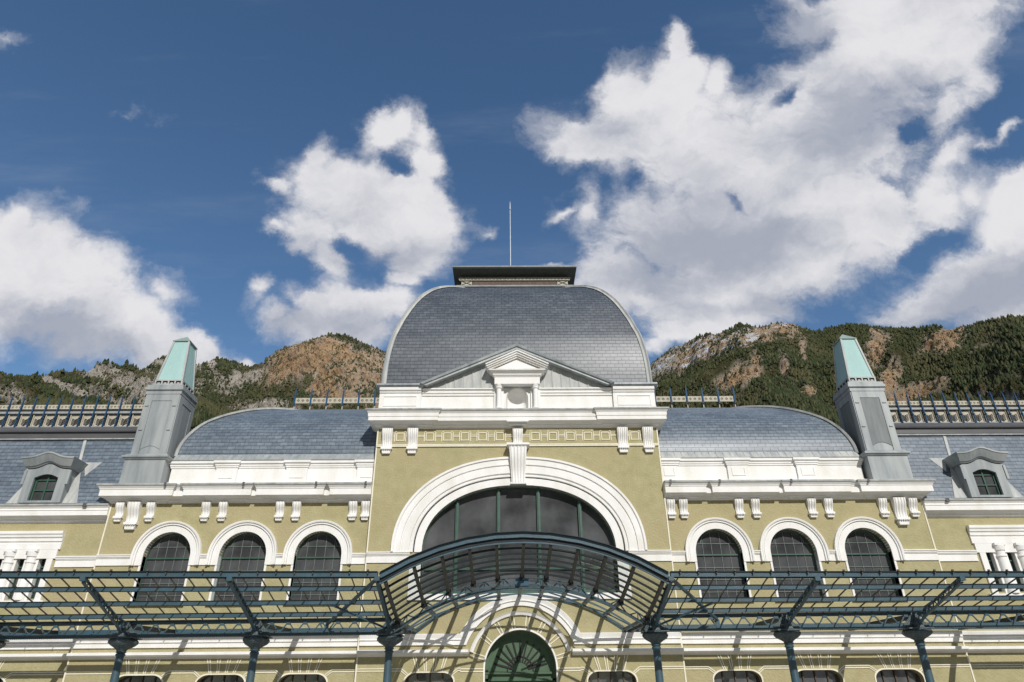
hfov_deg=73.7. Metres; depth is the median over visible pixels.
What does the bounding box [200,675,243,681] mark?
window
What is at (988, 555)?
window
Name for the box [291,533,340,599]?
window
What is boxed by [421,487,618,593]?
window
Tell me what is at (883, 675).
window
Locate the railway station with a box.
[0,203,1023,681]
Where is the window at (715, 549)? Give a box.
[696,530,746,596]
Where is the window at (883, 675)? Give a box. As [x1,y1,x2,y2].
[876,670,920,681]
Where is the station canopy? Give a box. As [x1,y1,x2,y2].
[0,531,1023,681]
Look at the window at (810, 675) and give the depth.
33.96 m
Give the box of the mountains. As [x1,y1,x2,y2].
[0,317,1023,430]
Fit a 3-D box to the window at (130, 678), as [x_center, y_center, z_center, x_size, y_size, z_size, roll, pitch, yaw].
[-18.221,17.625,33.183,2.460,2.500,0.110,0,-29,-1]
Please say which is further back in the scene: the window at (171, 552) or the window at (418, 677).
the window at (171, 552)
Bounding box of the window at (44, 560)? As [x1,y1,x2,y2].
[30,559,45,598]
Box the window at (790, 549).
[770,530,822,596]
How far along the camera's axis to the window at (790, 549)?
36.71 m
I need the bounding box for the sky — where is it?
[0,0,1023,375]
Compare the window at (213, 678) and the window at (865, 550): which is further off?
the window at (865, 550)
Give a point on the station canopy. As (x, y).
(124, 637)
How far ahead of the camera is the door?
34.17 m
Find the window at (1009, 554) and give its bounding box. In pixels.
[1007,553,1023,591]
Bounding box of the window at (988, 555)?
[986,553,1001,591]
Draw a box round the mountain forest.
[0,313,1023,427]
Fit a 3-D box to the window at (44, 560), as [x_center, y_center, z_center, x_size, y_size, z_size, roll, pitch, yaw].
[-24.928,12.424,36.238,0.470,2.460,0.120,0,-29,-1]
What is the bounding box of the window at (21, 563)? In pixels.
[8,559,24,598]
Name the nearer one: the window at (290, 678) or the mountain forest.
the window at (290, 678)
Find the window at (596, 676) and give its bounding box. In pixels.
[588,672,635,681]
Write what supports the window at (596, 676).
in the railway station
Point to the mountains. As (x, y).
(718, 372)
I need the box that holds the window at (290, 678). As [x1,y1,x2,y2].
[281,674,325,681]
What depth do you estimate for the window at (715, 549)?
36.64 m
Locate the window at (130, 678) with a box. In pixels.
[119,676,161,681]
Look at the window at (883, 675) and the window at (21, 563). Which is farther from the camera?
the window at (21, 563)
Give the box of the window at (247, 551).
[213,533,265,600]
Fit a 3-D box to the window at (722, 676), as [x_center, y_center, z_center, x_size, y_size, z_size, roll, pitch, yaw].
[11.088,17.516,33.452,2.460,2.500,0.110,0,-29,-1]
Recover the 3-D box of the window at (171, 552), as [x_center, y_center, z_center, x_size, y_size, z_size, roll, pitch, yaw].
[-18.269,12.026,36.225,2.500,3.555,0.110,0,-29,-1]
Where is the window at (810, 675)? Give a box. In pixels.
[798,670,839,681]
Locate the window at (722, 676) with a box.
[714,671,759,681]
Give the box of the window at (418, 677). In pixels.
[406,673,452,681]
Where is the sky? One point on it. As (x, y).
(246, 181)
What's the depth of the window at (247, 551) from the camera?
36.44 m
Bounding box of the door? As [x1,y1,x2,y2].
[485,631,555,681]
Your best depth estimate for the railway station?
37.45 m
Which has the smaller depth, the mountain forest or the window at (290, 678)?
the window at (290, 678)
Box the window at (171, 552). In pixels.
[136,534,189,600]
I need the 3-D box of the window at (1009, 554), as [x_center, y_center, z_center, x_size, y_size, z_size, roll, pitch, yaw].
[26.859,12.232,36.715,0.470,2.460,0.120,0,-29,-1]
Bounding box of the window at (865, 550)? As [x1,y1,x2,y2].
[845,529,898,595]

